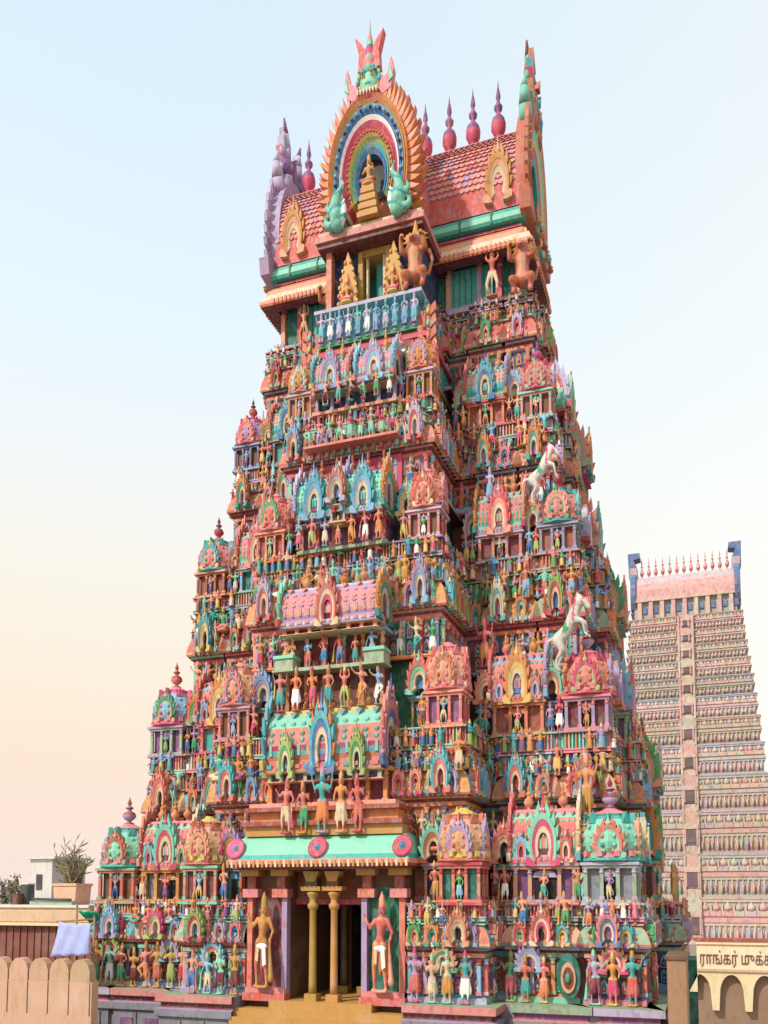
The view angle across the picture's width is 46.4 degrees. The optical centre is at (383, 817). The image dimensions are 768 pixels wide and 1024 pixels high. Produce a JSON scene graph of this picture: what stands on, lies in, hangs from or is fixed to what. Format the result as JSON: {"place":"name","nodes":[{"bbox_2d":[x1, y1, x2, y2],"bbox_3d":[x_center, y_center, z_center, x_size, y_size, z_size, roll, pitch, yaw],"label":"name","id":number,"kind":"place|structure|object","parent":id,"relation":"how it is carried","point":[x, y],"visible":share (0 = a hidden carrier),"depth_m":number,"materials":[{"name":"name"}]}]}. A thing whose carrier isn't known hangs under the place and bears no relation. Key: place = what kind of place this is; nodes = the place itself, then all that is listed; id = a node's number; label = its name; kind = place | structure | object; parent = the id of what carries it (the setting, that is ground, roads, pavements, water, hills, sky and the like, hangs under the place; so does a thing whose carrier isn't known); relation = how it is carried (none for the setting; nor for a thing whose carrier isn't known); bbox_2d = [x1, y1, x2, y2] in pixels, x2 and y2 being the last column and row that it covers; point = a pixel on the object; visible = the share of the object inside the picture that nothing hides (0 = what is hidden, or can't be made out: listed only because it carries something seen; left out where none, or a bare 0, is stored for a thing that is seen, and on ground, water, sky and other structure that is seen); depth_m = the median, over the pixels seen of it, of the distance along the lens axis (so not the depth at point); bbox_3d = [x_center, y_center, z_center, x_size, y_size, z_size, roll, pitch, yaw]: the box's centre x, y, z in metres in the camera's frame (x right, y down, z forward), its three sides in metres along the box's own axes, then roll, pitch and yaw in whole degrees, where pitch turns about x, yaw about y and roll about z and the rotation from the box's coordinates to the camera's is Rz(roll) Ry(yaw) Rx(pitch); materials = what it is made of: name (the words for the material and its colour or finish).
{"place":"outdoors","nodes":[
{"label":"outdoors","id":0,"kind":"place"},
{"bbox_2d":[0,925,92,962],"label":"brown wall","id":1,"kind":"structure","parent":0,"point":[32,943],"depth_m":44.31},
{"bbox_2d":[0,904,94,925],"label":"rooftop parapet","id":2,"kind":"structure","parent":1,"relation":"on","point":[36,915],"depth_m":43.93,"materials":[{"name":"paint"}]},
{"bbox_2d":[0,878,13,903],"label":"roof bush","id":3,"kind":"object","parent":2,"relation":"on","point":[4,899],"visible":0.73,"depth_m":48.41,"materials":[{"name":"green plant"}]},
{"bbox_2d":[5,873,20,903],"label":"roof bush","id":4,"kind":"object","parent":2,"relation":"on","point":[10,889],"visible":0.53,"depth_m":48.15,"materials":[{"name":"green plant"}]},
{"bbox_2d":[11,893,23,904],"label":"flower pot","id":5,"kind":"object","parent":2,"relation":"on","point":[17,898],"visible":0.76,"depth_m":46.60,"materials":[{"name":"brown ceramic"}]},
{"bbox_2d":[20,883,35,904],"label":"roof box","id":6,"kind":"object","parent":2,"relation":"on","point":[28,890],"visible":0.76,"depth_m":46.93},
{"bbox_2d":[30,898,76,904],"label":"ledge","id":7,"kind":"object","parent":2,"relation":"on","point":[53,901],"visible":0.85,"depth_m":45.23,"materials":[{"name":"concrete"}]},
{"bbox_2d":[25,856,91,900],"bbox_3d":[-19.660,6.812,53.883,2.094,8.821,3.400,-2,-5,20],"label":"rooftop room","id":8,"kind":"object","parent":2,"relation":"on","point":[44,875],"visible":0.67,"depth_m":52.74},
{"bbox_2d":[36,874,41,889],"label":"window","id":9,"kind":"structure","parent":8,"relation":"in","point":[38,876],"depth_m":52.72,"materials":[{"name":"grey glass"}]},
{"bbox_2d":[52,834,95,904],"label":"potted shrub","id":10,"kind":"object","parent":2,"relation":"on","point":[78,891],"visible":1,"depth_m":45.75,"materials":[{"name":"green plant"}]},
{"bbox_2d":[0,956,98,1023],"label":"merlon wall","id":11,"kind":"structure","parent":0,"point":[44,990],"depth_m":30.20,"materials":[{"name":"beige paint"}]},
{"bbox_2d":[318,281,337,304],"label":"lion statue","id":12,"kind":"object","parent":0,"point":[321,300],"visible":0.2,"depth_m":39.32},
{"bbox_2d":[0,0,767,899],"label":"sky","id":13,"kind":"structure","parent":0,"point":[138,138],"materials":[{"name":"blue"}]},
{"bbox_2d":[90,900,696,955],"bbox_3d":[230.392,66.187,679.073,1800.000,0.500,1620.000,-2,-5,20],"label":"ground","id":14,"kind":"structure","parent":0,"point":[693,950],"depth_m":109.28,"materials":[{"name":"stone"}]},
{"bbox_2d":[56,904,95,963],"bbox_3d":[-12.158,6.488,35.127,1.871,6.196,0.087,-2,-5,20],"label":"pole frame","id":15,"kind":"object","parent":14,"relation":"on","point":[76,920],"visible":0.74,"depth_m":35.04,"materials":[{"name":"brown wood"}]},
{"bbox_2d":[50,922,90,956],"bbox_3d":[-11.832,4.627,34.064,1.714,1.324,0.436,-2,-5,20],"label":"tarpaulin","id":16,"kind":"object","parent":15,"relation":"hanging from","point":[72,939],"visible":1,"depth_m":34.07,"materials":[{"name":"white fabric"}]},
{"bbox_2d":[90,22,693,1023],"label":"temple tower","id":17,"kind":"structure","parent":14,"relation":"on","point":[370,566],"depth_m":33.74,"materials":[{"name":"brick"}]},
{"bbox_2d":[78,910,100,922],"bbox_3d":[-11.469,3.922,35.299,0.853,0.591,0.906,-2,-5,20],"label":"green cloth","id":18,"kind":"object","parent":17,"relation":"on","point":[88,914],"visible":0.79,"depth_m":35.16,"materials":[{"name":"green fabric"}]},
{"bbox_2d":[247,891,274,988],"bbox_3d":[-4.255,4.284,31.438,1.163,3.406,0.495,-3,-6,30],"label":"statue","id":19,"kind":"object","parent":17,"relation":"on","point":[263,954],"visible":1,"depth_m":31.32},
{"bbox_2d":[275,775,294,834],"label":"statue","id":20,"kind":"object","parent":17,"relation":"on","point":[287,793],"visible":1,"depth_m":31.30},
{"bbox_2d":[297,780,309,833],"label":"statue","id":21,"kind":"object","parent":17,"relation":"on","point":[303,812],"visible":1,"depth_m":31.07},
{"bbox_2d":[299,304,308,343],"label":"statue","id":22,"kind":"object","parent":17,"relation":"on","point":[303,315],"visible":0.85,"depth_m":41.66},
{"bbox_2d":[311,766,332,833],"bbox_3d":[-2.138,-0.630,30.909,0.820,2.364,0.376,-2,-5,20],"label":"statue","id":23,"kind":"object","parent":17,"relation":"on","point":[322,811],"visible":1,"depth_m":30.83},
{"bbox_2d":[333,770,348,832],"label":"statue","id":24,"kind":"object","parent":17,"relation":"on","point":[341,814],"visible":1,"depth_m":30.59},
{"bbox_2d":[350,772,364,832],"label":"statue","id":25,"kind":"object","parent":17,"relation":"on","point":[357,790],"visible":1,"depth_m":30.39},
{"bbox_2d":[363,892,393,993],"bbox_3d":[-0.111,4.155,29.964,1.163,3.406,0.495,-3,-6,30],"label":"statue","id":26,"kind":"object","parent":17,"relation":"on","point":[381,955],"visible":1,"depth_m":29.85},
{"bbox_2d":[399,219,433,289],"bbox_3d":[1.285,-23.081,36.551,1.287,3.217,1.081,-2,-5,20],"label":"lion statue","id":27,"kind":"object","parent":17,"relation":"on","point":[413,251],"visible":1,"depth_m":36.38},
{"bbox_2d":[476,618,492,667],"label":"statue","id":28,"kind":"object","parent":17,"relation":"on","point":[484,644],"visible":1,"depth_m":33.48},
{"bbox_2d":[485,466,494,502],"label":"statue","id":29,"kind":"object","parent":17,"relation":"on","point":[489,489],"visible":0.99,"depth_m":35.41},
{"bbox_2d":[485,251,498,299],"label":"statue","id":30,"kind":"object","parent":17,"relation":"on","point":[492,274],"visible":1,"depth_m":38.26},
{"bbox_2d":[507,227,539,294],"bbox_3d":[5.866,-23.621,37.835,1.287,3.217,1.081,-2,-5,20],"label":"lion statue","id":31,"kind":"object","parent":17,"relation":"on","point":[521,257],"visible":1,"depth_m":37.65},
{"bbox_2d":[522,442,559,505],"bbox_3d":[5.999,-13.158,34.281,1.471,2.397,0.467,-2,-5,20],"label":"horse statue","id":32,"kind":"object","parent":17,"relation":"on","point":[538,473],"visible":1,"depth_m":34.15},
{"bbox_2d":[546,592,590,672],"bbox_3d":[6.583,-6.639,32.047,1.730,2.820,0.550,-3,-6,34],"label":"horse statue","id":33,"kind":"object","parent":17,"relation":"on","point":[562,635],"visible":1,"depth_m":31.90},
{"bbox_2d":[574,752,596,819],"bbox_3d":[6.882,-1.097,30.489,0.781,2.341,0.359,-2,-5,20],"label":"statue","id":34,"kind":"object","parent":17,"relation":"on","point":[585,773],"visible":0.96,"depth_m":30.43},
{"bbox_2d":[665,950,689,1023],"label":"brown pier","id":35,"kind":"structure","parent":14,"relation":"on","point":[678,987],"depth_m":26.33,"materials":[{"name":"brown concrete"}]},
{"bbox_2d":[688,956,698,1023],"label":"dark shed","id":36,"kind":"structure","parent":14,"relation":"on","point":[693,996],"depth_m":31.31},
{"bbox_2d":[698,974,767,1023],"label":"arcade wall","id":37,"kind":"structure","parent":14,"relation":"on","point":[732,1008],"depth_m":22.77,"materials":[{"name":"beige paint"}]},
{"bbox_2d":[690,971,767,1011],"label":"arcade spandrels","id":38,"kind":"object","parent":37,"relation":"attached to","point":[748,980],"visible":0.95,"depth_m":22.67,"materials":[{"name":"beige paint"}]},
{"bbox_2d":[693,937,767,972],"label":"sign wall","id":39,"kind":"structure","parent":37,"relation":"on","point":[732,954],"depth_m":22.64,"materials":[{"name":"paint"}]},
{"bbox_2d":[626,540,767,943],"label":"temple tower","id":40,"kind":"structure","parent":0,"point":[696,696],"depth_m":124.11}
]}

